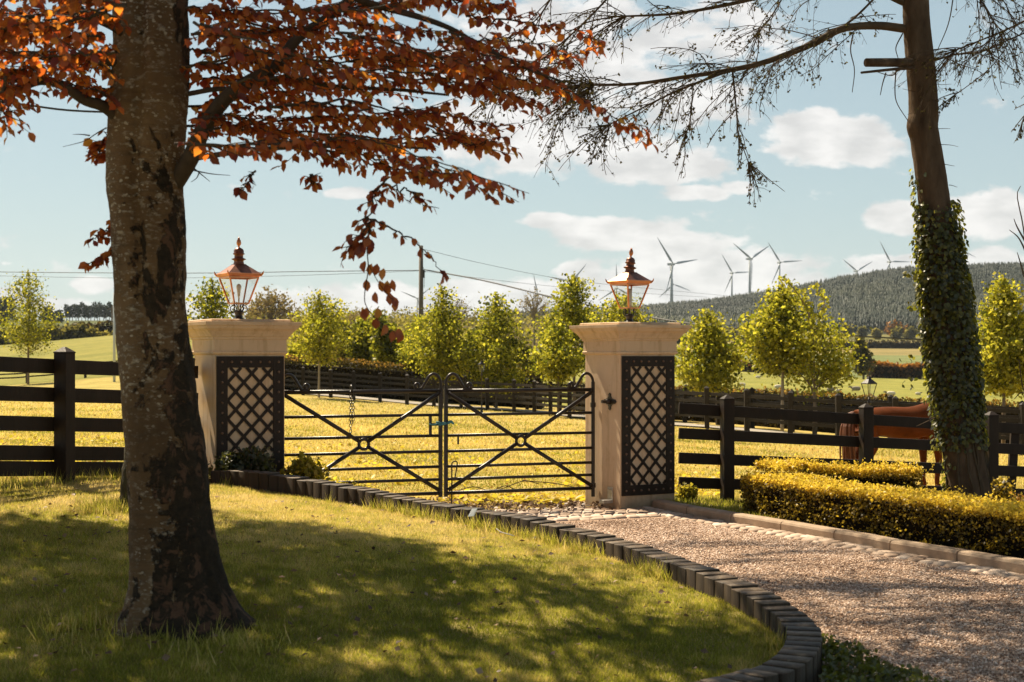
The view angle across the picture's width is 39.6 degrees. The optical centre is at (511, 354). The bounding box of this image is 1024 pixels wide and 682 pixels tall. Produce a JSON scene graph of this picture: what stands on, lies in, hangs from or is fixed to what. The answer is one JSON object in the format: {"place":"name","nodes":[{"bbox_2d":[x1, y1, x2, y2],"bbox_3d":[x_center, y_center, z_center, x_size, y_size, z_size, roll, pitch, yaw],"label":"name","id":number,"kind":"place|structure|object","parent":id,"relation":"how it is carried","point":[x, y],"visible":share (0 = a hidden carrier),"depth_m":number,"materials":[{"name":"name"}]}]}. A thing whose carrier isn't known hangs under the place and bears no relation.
{"place":"outdoors","nodes":[
{"label":"outdoors","id":0,"kind":"place"},
{"bbox_2d":[280,451,330,479],"bbox_3d":[-2.058,1.243,14.074,0.571,0.579,0.390,0,0,-36],"label":"shrub","id":1,"kind":"object","parent":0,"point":[304,465],"visible":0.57,"depth_m":14.02,"materials":[{"name":"green plant"}]},
{"bbox_2d":[0,466,787,681],"bbox_3d":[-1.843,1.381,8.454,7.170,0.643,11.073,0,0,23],"label":"lawn","id":2,"kind":"structure","parent":0,"point":[374,614],"depth_m":8.04,"materials":[{"name":"plant"}]},
{"bbox_2d":[118,448,128,510],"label":"tree","id":3,"kind":"object","parent":2,"relation":"on","point":[123,489],"visible":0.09,"depth_m":10.70,"materials":[{"name":"plant"}]},
{"bbox_2d":[208,445,277,482],"bbox_3d":[-2.600,1.119,13.601,0.713,0.511,0.419,0,0,-9],"label":"shrub","id":4,"kind":"object","parent":2,"relation":"on","point":[247,459],"visible":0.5,"depth_m":13.53,"materials":[{"name":"green plant"}]},
{"bbox_2d":[0,0,658,641],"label":"beech tree","id":5,"kind":"object","parent":2,"relation":"on","point":[150,158],"visible":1,"depth_m":7.39,"materials":[{"name":"brown plant"}]},
{"bbox_2d":[0,101,101,112],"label":"branch","id":6,"kind":"object","parent":5,"relation":"attached to","point":[71,110],"visible":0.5,"depth_m":7.98,"materials":[{"name":"wood"}]},
{"bbox_2d":[0,480,731,681],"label":"fallen leaves","id":7,"kind":"object","parent":2,"relation":"on","point":[165,657],"visible":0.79,"depth_m":8.15,"materials":[{"name":"brown plant"}]},
{"bbox_2d":[0,398,1023,507],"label":"paddock grass","id":8,"kind":"structure","parent":0,"point":[482,440],"depth_m":31.38,"materials":[{"name":"plant"}]},
{"bbox_2d":[0,270,1023,509],"bbox_3d":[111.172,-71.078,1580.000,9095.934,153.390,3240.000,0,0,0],"label":"ground","id":9,"kind":"structure","parent":0,"point":[99,348],"depth_m":69.24,"materials":[{"name":"plant"}]},
{"bbox_2d":[0,295,16,325],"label":"round tree","id":10,"kind":"object","parent":9,"relation":"on","point":[4,308],"visible":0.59,"depth_m":598.25,"materials":[{"name":"plant"}]},
{"bbox_2d":[0,328,16,344],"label":"hedgerow tree","id":11,"kind":"object","parent":9,"relation":"on","point":[2,341],"visible":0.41,"depth_m":284.89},
{"bbox_2d":[0,266,68,383],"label":"lime tree","id":12,"kind":"object","parent":9,"relation":"on","point":[29,332],"visible":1,"depth_m":99.75,"materials":[{"name":"green plant"}]},
{"bbox_2d":[41,306,58,323],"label":"round tree","id":13,"kind":"object","parent":9,"relation":"on","point":[46,310],"visible":0.45,"depth_m":618.67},
{"bbox_2d":[42,322,63,340],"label":"hedgerow tree","id":14,"kind":"object","parent":9,"relation":"on","point":[55,332],"visible":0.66,"depth_m":284.62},
{"bbox_2d":[54,309,64,322],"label":"round tree","id":15,"kind":"object","parent":9,"relation":"on","point":[61,320],"visible":0.67,"depth_m":639.23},
{"bbox_2d":[58,323,73,339],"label":"hedgerow tree","id":16,"kind":"object","parent":9,"relation":"on","point":[67,331],"visible":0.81,"depth_m":285.08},
{"bbox_2d":[63,304,69,319],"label":"pine tree","id":17,"kind":"object","parent":9,"relation":"on","point":[67,307],"visible":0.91,"depth_m":701.65,"materials":[{"name":"green plant"}]},
{"bbox_2d":[72,303,79,317],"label":"pine tree","id":18,"kind":"object","parent":9,"relation":"on","point":[76,310],"visible":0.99,"depth_m":702.06,"materials":[{"name":"green plant"}]},
{"bbox_2d":[71,323,87,338],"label":"hedgerow tree","id":19,"kind":"object","parent":9,"relation":"on","point":[78,329],"visible":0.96,"depth_m":285.28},
{"bbox_2d":[78,301,84,320],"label":"pine tree","id":20,"kind":"object","parent":9,"relation":"on","point":[80,308],"visible":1,"depth_m":697.68,"materials":[{"name":"green plant"}]},
{"bbox_2d":[82,305,89,320],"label":"pine tree","id":21,"kind":"object","parent":9,"relation":"on","point":[86,309],"visible":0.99,"depth_m":696.90,"materials":[{"name":"green plant"}]},
{"bbox_2d":[83,325,98,337],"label":"hedgerow tree","id":22,"kind":"object","parent":9,"relation":"on","point":[90,330],"visible":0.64,"depth_m":285.05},
{"bbox_2d":[0,355,193,382],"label":"paddock fence","id":23,"kind":"object","parent":9,"relation":"on","point":[85,376],"visible":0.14,"depth_m":104.02,"materials":[{"name":"brown wood"}]},
{"bbox_2d":[93,306,100,320],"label":"pine tree","id":24,"kind":"object","parent":9,"relation":"on","point":[97,309],"visible":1,"depth_m":699.55,"materials":[{"name":"green plant"}]},
{"bbox_2d":[0,347,197,483],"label":"rail fence","id":25,"kind":"object","parent":9,"relation":"on","point":[64,395],"visible":0.46,"depth_m":12.14,"materials":[{"name":"black wood"}]},
{"bbox_2d":[91,329,112,336],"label":"hedgerow tree","id":26,"kind":"object","parent":9,"relation":"on","point":[107,333],"visible":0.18,"depth_m":285.33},
{"bbox_2d":[19,314,187,342],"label":"boundary hedge","id":27,"kind":"object","parent":9,"relation":"on","point":[103,327],"visible":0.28,"depth_m":288.00,"materials":[{"name":"green plant"}]},
{"bbox_2d":[105,301,111,319],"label":"pine tree","id":28,"kind":"object","parent":9,"relation":"on","point":[108,310],"visible":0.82,"depth_m":691.66,"materials":[{"name":"green plant"}]},
{"bbox_2d":[113,293,115,381],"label":"pale pole","id":29,"kind":"object","parent":9,"relation":"on","point":[114,349],"visible":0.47,"depth_m":91.93,"materials":[{"name":"paint"}]},
{"bbox_2d":[185,276,252,320],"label":"lime tree","id":30,"kind":"object","parent":9,"relation":"on","point":[213,297],"visible":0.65,"depth_m":71.67,"materials":[{"name":"green plant"}]},
{"bbox_2d":[188,319,301,476],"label":"gate pillar","id":31,"kind":"structure","parent":9,"relation":"on","point":[239,363],"depth_m":14.06,"materials":[{"name":"stone"}]},
{"bbox_2d":[214,237,263,318],"bbox_3d":[-2.764,-0.767,14.386,0.386,0.834,0.386,0,0,-32],"label":"copper lantern","id":32,"kind":"object","parent":31,"relation":"on","point":[238,268],"visible":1,"depth_m":14.34,"materials":[{"name":"metal"}]},
{"bbox_2d":[284,372,442,496],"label":"iron gate","id":33,"kind":"structure","parent":31,"relation":"attached to","point":[369,439],"depth_m":14.89,"materials":[{"name":"metal"}]},
{"bbox_2d":[349,385,354,433],"bbox_3d":[-1.663,0.582,14.791,0.059,0.536,0.083,0,0,0],"label":"chain","id":34,"kind":"object","parent":33,"relation":"hanging from","point":[351,389],"visible":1,"depth_m":14.77,"materials":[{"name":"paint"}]},
{"bbox_2d":[429,420,453,425],"bbox_3d":[-0.753,0.727,15.118,0.274,0.058,0.094,0,0,-14],"label":"twine","id":35,"kind":"object","parent":33,"relation":"attached to","point":[438,423],"visible":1,"depth_m":15.09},
{"bbox_2d":[241,284,301,321],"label":"bare tree","id":36,"kind":"object","parent":9,"relation":"on","point":[270,307],"visible":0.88,"depth_m":258.51,"materials":[{"name":"plant"}]},
{"bbox_2d":[286,343,308,362],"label":"bush","id":37,"kind":"object","parent":9,"relation":"on","point":[291,352],"visible":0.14,"depth_m":91.59,"materials":[{"name":"green plant"}]},
{"bbox_2d":[286,289,370,397],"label":"lime tree","id":38,"kind":"object","parent":9,"relation":"on","point":[320,337],"visible":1,"depth_m":67.53,"materials":[{"name":"green plant"}]},
{"bbox_2d":[332,319,354,366],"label":"bush","id":39,"kind":"object","parent":9,"relation":"on","point":[342,353],"visible":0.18,"depth_m":89.71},
{"bbox_2d":[346,307,373,324],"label":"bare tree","id":40,"kind":"object","parent":9,"relation":"on","point":[352,316],"visible":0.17,"depth_m":239.64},
{"bbox_2d":[344,315,376,367],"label":"bushy tree","id":41,"kind":"object","parent":9,"relation":"on","point":[360,352],"visible":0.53,"depth_m":85.37,"materials":[{"name":"green plant"}]},
{"bbox_2d":[367,306,408,369],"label":"bushy tree","id":42,"kind":"object","parent":9,"relation":"on","point":[382,350],"visible":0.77,"depth_m":81.49,"materials":[{"name":"green plant"}]},
{"bbox_2d":[395,314,435,372],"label":"lime tree","id":43,"kind":"object","parent":9,"relation":"on","point":[405,359],"visible":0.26,"depth_m":70.67,"materials":[{"name":"green plant"}]},
{"bbox_2d":[284,355,547,407],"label":"field hedge","id":44,"kind":"object","parent":9,"relation":"on","point":[385,369],"visible":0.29,"depth_m":72.01,"materials":[{"name":"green plant"}]},
{"bbox_2d":[419,245,425,318],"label":"utility pole","id":45,"kind":"object","parent":9,"relation":"on","point":[421,273],"visible":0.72,"depth_m":87.88,"materials":[{"name":"brown wood"}]},
{"bbox_2d":[23,271,407,277],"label":"overhead wire","id":46,"kind":"object","parent":45,"relation":"attached to","point":[213,277],"visible":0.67,"depth_m":91.20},
{"bbox_2d":[23,270,418,272],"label":"overhead wire","id":47,"kind":"object","parent":45,"relation":"attached to","point":[259,272],"visible":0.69,"depth_m":90.58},
{"bbox_2d":[424,249,724,295],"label":"overhead wire","id":48,"kind":"object","parent":45,"relation":"attached to","point":[553,277],"visible":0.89,"depth_m":106.14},
{"bbox_2d":[425,269,1023,343],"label":"overhead wire","id":49,"kind":"object","parent":45,"relation":"attached to","point":[661,318],"visible":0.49,"depth_m":69.32,"materials":[{"name":"metal"}]},
{"bbox_2d":[245,306,609,371],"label":"hillside scrub","id":50,"kind":"object","parent":9,"relation":"on","point":[402,321],"visible":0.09,"depth_m":394.23,"materials":[{"name":"plant"}]},
{"bbox_2d":[392,278,476,388],"bbox_3d":[-3.387,-0.490,64.289,4.184,5.900,4.235,0,0,0],"label":"lime tree","id":51,"kind":"object","parent":9,"relation":"on","point":[442,322],"visible":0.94,"depth_m":63.69,"materials":[{"name":"green plant"}]},
{"bbox_2d":[449,295,476,329],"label":"bare tree","id":52,"kind":"object","parent":9,"relation":"on","point":[463,312],"visible":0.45,"depth_m":299.69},
{"bbox_2d":[452,333,479,368],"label":"bush","id":53,"kind":"object","parent":9,"relation":"on","point":[466,346],"visible":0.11,"depth_m":87.90,"materials":[{"name":"green plant"}]},
{"bbox_2d":[478,359,485,412],"bbox_3d":[-1.173,1.238,55.000,0.234,2.172,0.234,0,0,-23],"label":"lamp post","id":54,"kind":"object","parent":9,"relation":"on","point":[481,363],"visible":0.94,"depth_m":54.97,"materials":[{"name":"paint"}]},
{"bbox_2d":[444,291,537,409],"bbox_3d":[-0.904,-0.192,62.929,4.643,5.463,4.048,0,0,32],"label":"lime tree","id":55,"kind":"object","parent":9,"relation":"on","point":[496,349],"visible":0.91,"depth_m":62.55,"materials":[{"name":"green plant"}]},
{"bbox_2d":[418,494,612,514],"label":"leaf litter","id":56,"kind":"object","parent":9,"relation":"on","point":[559,504],"visible":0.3,"depth_m":15.55,"materials":[{"name":"plant"}]},
{"bbox_2d":[211,470,821,681],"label":"sleeper wall","id":57,"kind":"structure","parent":9,"relation":"on","point":[797,657],"depth_m":9.45,"materials":[{"name":"wood"}]},
{"bbox_2d":[505,495,536,503],"bbox_3d":[0.086,1.634,15.940,0.314,0.097,0.362,0,0,40],"label":"weed plant","id":58,"kind":"object","parent":9,"relation":"on","point":[525,498],"visible":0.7,"depth_m":15.91,"materials":[{"name":"yellow plant"}]},
{"bbox_2d":[510,342,533,377],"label":"bush","id":59,"kind":"object","parent":9,"relation":"on","point":[526,360],"visible":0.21,"depth_m":91.90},
{"bbox_2d":[511,286,551,346],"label":"bare tree","id":60,"kind":"object","parent":9,"relation":"on","point":[535,305],"visible":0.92,"depth_m":289.71,"materials":[{"name":"plant"}]},
{"bbox_2d":[524,315,584,411],"bbox_3d":[1.720,0.502,55.831,2.834,4.112,2.902,0,0,29],"label":"lime tree","id":61,"kind":"object","parent":9,"relation":"on","point":[556,363],"visible":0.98,"depth_m":55.59,"materials":[{"name":"green plant"}]},
{"bbox_2d":[531,271,603,410],"bbox_3d":[2.712,-0.472,60.882,3.896,6.227,3.962,0,0,0],"label":"lime tree","id":62,"kind":"object","parent":9,"relation":"on","point":[572,287],"visible":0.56,"depth_m":60.71,"materials":[{"name":"green plant"}]},
{"bbox_2d":[576,288,656,344],"bbox_3d":[4.524,0.003,56.957,4.117,5.316,5.059,0,0,0],"label":"lime tree","id":63,"kind":"object","parent":9,"relation":"on","point":[615,311],"visible":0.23,"depth_m":56.66,"materials":[{"name":"green plant"}]},
{"bbox_2d":[569,322,691,508],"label":"gate pillar","id":64,"kind":"structure","parent":9,"relation":"on","point":[630,367],"depth_m":15.48,"materials":[{"name":"stone"}]},
{"bbox_2d":[444,372,595,503],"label":"iron gate","id":65,"kind":"structure","parent":64,"relation":"attached to","point":[591,486],"depth_m":15.39,"materials":[{"name":"metal"}]},
{"bbox_2d":[605,248,653,321],"bbox_3d":[1.305,-0.767,15.786,0.386,0.833,0.386,0,0,-35],"label":"copper lantern","id":66,"kind":"object","parent":64,"relation":"on","point":[629,276],"visible":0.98,"depth_m":15.74,"materials":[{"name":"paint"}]},
{"bbox_2d":[284,367,1023,455],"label":"paddock fence","id":67,"kind":"object","parent":9,"relation":"on","point":[838,401],"visible":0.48,"depth_m":54.18,"materials":[{"name":"brown wood"}]},
{"bbox_2d":[657,237,697,301],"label":"wind turbine","id":68,"kind":"object","parent":9,"relation":"on","point":[672,264],"visible":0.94,"depth_m":1689.79,"materials":[{"name":"paint"}]},
{"bbox_2d":[347,367,1023,437],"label":"paddock fence","id":69,"kind":"object","parent":9,"relation":"on","point":[752,400],"visible":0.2,"depth_m":51.92,"materials":[{"name":"brown wood"}]},
{"bbox_2d":[683,499,742,512],"bbox_3d":[5.485,1.812,11.250,8.010,0.422,13.500,0,0,0],"label":"planting bed","id":70,"kind":"object","parent":9,"relation":"on","point":[723,504],"visible":0.03,"depth_m":15.56,"materials":[{"name":"soil"}]},
{"bbox_2d":[675,482,697,500],"bbox_3d":[1.949,1.569,15.886,0.278,0.288,0.246,0,0,0],"label":"shrub","id":71,"kind":"object","parent":70,"relation":"on","point":[686,491],"visible":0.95,"depth_m":15.87,"materials":[{"name":"green plant"}]},
{"bbox_2d":[657,491,778,518],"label":"grass","id":72,"kind":"structure","parent":70,"relation":"on","point":[716,504],"depth_m":15.48,"materials":[{"name":"plant"}]},
{"bbox_2d":[434,0,1023,499],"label":"larch tree","id":73,"kind":"object","parent":70,"relation":"on","point":[916,64],"visible":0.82,"depth_m":13.13,"materials":[{"name":"brown plant"}]},
{"bbox_2d":[899,169,993,499],"bbox_3d":[4.059,-0.093,13.365,1.053,3.338,0.617,0,0,-20],"label":"ivy","id":74,"kind":"object","parent":73,"relation":"attached to","point":[930,346],"visible":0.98,"depth_m":13.23,"materials":[{"name":"green plant"}]},
{"bbox_2d":[751,453,936,489],"bbox_3d":[3.494,1.403,15.137,1.937,0.713,0.753,0,0,-14],"label":"box hedge","id":75,"kind":"object","parent":70,"relation":"on","point":[892,473],"visible":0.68,"depth_m":14.98,"materials":[{"name":"yellow plant"}]},
{"bbox_2d":[738,466,1023,558],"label":"box hedge","id":76,"kind":"object","parent":70,"relation":"on","point":[972,522],"visible":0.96,"depth_m":12.48,"materials":[{"name":"green plant"}]},
{"bbox_2d":[991,476,1016,501],"bbox_3d":[5.004,1.527,14.613,0.363,0.571,0.346,0,0,0],"label":"shrub","id":77,"kind":"object","parent":70,"relation":"on","point":[999,491],"visible":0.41,"depth_m":14.54,"materials":[{"name":"green plant"}]},
{"bbox_2d":[1009,491,1023,500],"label":"shrub","id":78,"kind":"object","parent":70,"relation":"on","point":[1018,498],"visible":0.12,"depth_m":14.21,"materials":[{"name":"green plant"}]},
{"bbox_2d":[675,305,752,399],"bbox_3d":[7.112,0.432,50.944,3.527,4.426,3.144,0,0,0],"label":"lime tree","id":79,"kind":"object","parent":9,"relation":"on","point":[711,355],"visible":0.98,"depth_m":50.70,"materials":[{"name":"green plant"}]},
{"bbox_2d":[722,255,746,296],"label":"wind turbine","id":80,"kind":"object","parent":9,"relation":"on","point":[731,277],"visible":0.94,"depth_m":2534.06,"materials":[{"name":"paint"}]},
{"bbox_2d":[733,243,769,294],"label":"wind turbine","id":81,"kind":"object","parent":9,"relation":"on","point":[750,259],"visible":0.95,"depth_m":1949.51,"materials":[{"name":"paint"}]},
{"bbox_2d":[495,506,1023,580],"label":"stone setts","id":82,"kind":"structure","parent":9,"relation":"on","point":[577,513],"depth_m":13.77,"materials":[{"name":"stone"}]},
{"bbox_2d":[506,261,1023,332],"bbox_3d":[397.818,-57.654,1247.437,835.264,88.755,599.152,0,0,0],"label":"forest","id":83,"kind":"object","parent":9,"relation":"on","point":[877,299],"visible":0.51,"depth_m":1275.49,"materials":[{"name":"plant"}]},
{"bbox_2d":[720,279,825,431],"bbox_3d":[8.847,0.099,47.828,3.377,5.195,3.644,0,0,24],"label":"lime tree","id":84,"kind":"object","parent":9,"relation":"on","point":[770,320],"visible":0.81,"depth_m":47.16,"materials":[{"name":"green plant"}]},
{"bbox_2d":[769,244,795,289],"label":"wind turbine","id":85,"kind":"object","parent":9,"relation":"on","point":[778,268],"visible":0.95,"depth_m":2301.12,"materials":[{"name":"paint"}]},
{"bbox_2d":[725,360,849,376],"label":"gorse hedge","id":86,"kind":"object","parent":9,"relation":"on","point":[749,366],"visible":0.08,"depth_m":286.76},
{"bbox_2d":[575,380,1018,443],"bbox_3d":[9.516,2.051,54.713,3.540,1.851,26.216,0,0,-33],"label":"field hedge","id":87,"kind":"object","parent":9,"relation":"on","point":[847,396],"visible":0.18,"depth_m":50.77,"materials":[{"name":"green plant"}]},
{"bbox_2d":[771,274,872,433],"bbox_3d":[10.172,0.138,46.548,3.282,5.526,3.394,0,0,0],"label":"young tree","id":88,"kind":"object","parent":9,"relation":"on","point":[824,370],"visible":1,"depth_m":46.32,"materials":[{"name":"green plant"}]},
{"bbox_2d":[652,499,1023,573],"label":"kerb","id":89,"kind":"structure","parent":9,"relation":"on","point":[1007,563],"depth_m":12.45,"materials":[{"name":"concrete"}]},
{"bbox_2d":[840,324,854,338],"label":"valley bush","id":90,"kind":"object","parent":9,"relation":"on","point":[850,329],"visible":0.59,"depth_m":818.60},
{"bbox_2d":[677,337,1022,348],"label":"boundary hedge","id":91,"kind":"object","parent":9,"relation":"on","point":[897,344],"visible":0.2,"depth_m":588.32,"materials":[{"name":"green plant"}]},
{"bbox_2d":[678,395,1023,500],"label":"rail fence","id":92,"kind":"object","parent":9,"relation":"on","point":[727,435],"visible":0.73,"depth_m":16.46,"materials":[{"name":"black wood"}]},
{"bbox_2d":[856,325,867,338],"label":"valley bush","id":93,"kind":"object","parent":9,"relation":"on","point":[861,331],"visible":0.93,"depth_m":812.95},
{"bbox_2d":[851,337,876,378],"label":"tree","id":94,"kind":"object","parent":9,"relation":"on","point":[868,363],"visible":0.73,"depth_m":261.07,"materials":[{"name":"plant"}]},
{"bbox_2d":[861,374,876,404],"bbox_3d":[6.779,1.274,27.000,0.295,1.865,0.212,0,0,-23],"label":"lamp post","id":95,"kind":"object","parent":9,"relation":"on","point":[868,380],"visible":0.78,"depth_m":26.97,"materials":[{"name":"metal"}]},
{"bbox_2d":[871,328,882,339],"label":"valley bush","id":96,"kind":"object","parent":9,"relation":"on","point":[876,332],"visible":0.91,"depth_m":806.36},
{"bbox_2d":[839,401,941,485],"bbox_3d":[6.197,1.262,22.000,2.332,1.599,0.623,0,0,-14],"label":"horse","id":97,"kind":"object","parent":9,"relation":"on","point":[920,410],"visible":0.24,"depth_m":21.82},
{"bbox_2d":[880,242,908,270],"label":"wind turbine","id":98,"kind":"object","parent":9,"relation":"on","point":[889,261],"visible":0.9,"depth_m":2410.01,"materials":[{"name":"paint"}]},
{"bbox_2d":[889,325,903,339],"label":"valley bush","id":99,"kind":"object","parent":9,"relation":"on","point":[896,332],"visible":0.91,"depth_m":794.72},
{"bbox_2d":[883,318,909,339],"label":"valley bush","id":100,"kind":"object","parent":9,"relation":"on","point":[888,327],"visible":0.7,"depth_m":801.62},
{"bbox_2d":[902,325,918,337],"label":"valley bush","id":101,"kind":"object","parent":9,"relation":"on","point":[911,332],"visible":0.99,"depth_m":788.90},
{"bbox_2d":[866,360,1023,381],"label":"gorse hedge","id":102,"kind":"object","parent":9,"relation":"on","point":[888,369],"visible":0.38,"depth_m":282.60,"materials":[{"name":"plant"}]},
{"bbox_2d":[973,271,1023,442],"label":"lime tree","id":103,"kind":"object","parent":9,"relation":"on","point":[1001,337],"visible":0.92,"depth_m":42.70,"materials":[{"name":"green plant"}]},
{"bbox_2d":[1010,186,1023,398],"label":"bare sapling","id":104,"kind":"object","parent":9,"relation":"on","point":[1022,236],"visible":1,"depth_m":12.80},
{"bbox_2d":[0,402,1023,504],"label":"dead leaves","id":105,"kind":"object","parent":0,"point":[443,459],"depth_m":22.89,"materials":[{"name":"plant"}]},
{"bbox_2d":[0,0,1023,320],"label":"sky","id":106,"kind":"structure","parent":0,"point":[841,158],"materials":[{"name":"blue"}]},
{"bbox_2d":[314,394,804,433],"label":"track","id":107,"kind":"structure","parent":0,"point":[583,416],"depth_m":61.60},
{"bbox_2d":[536,506,1023,681],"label":"gravel drive","id":108,"kind":"structure","parent":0,"point":[902,653],"depth_m":9.83,"materials":[{"name":"gravel"}]},
{"bbox_2d":[551,508,1023,681],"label":"gravel chips","id":109,"kind":"object","parent":108,"relation":"on","point":[836,552],"visible":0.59,"depth_m":9.92,"materials":[{"name":"gravel"}]},
{"bbox_2d":[818,633,949,681],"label":"groundcover shrub","id":110,"kind":"object","parent":108,"relation":"on","point":[872,667],"visible":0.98,"depth_m":7.07,"materials":[{"name":"green plant"}]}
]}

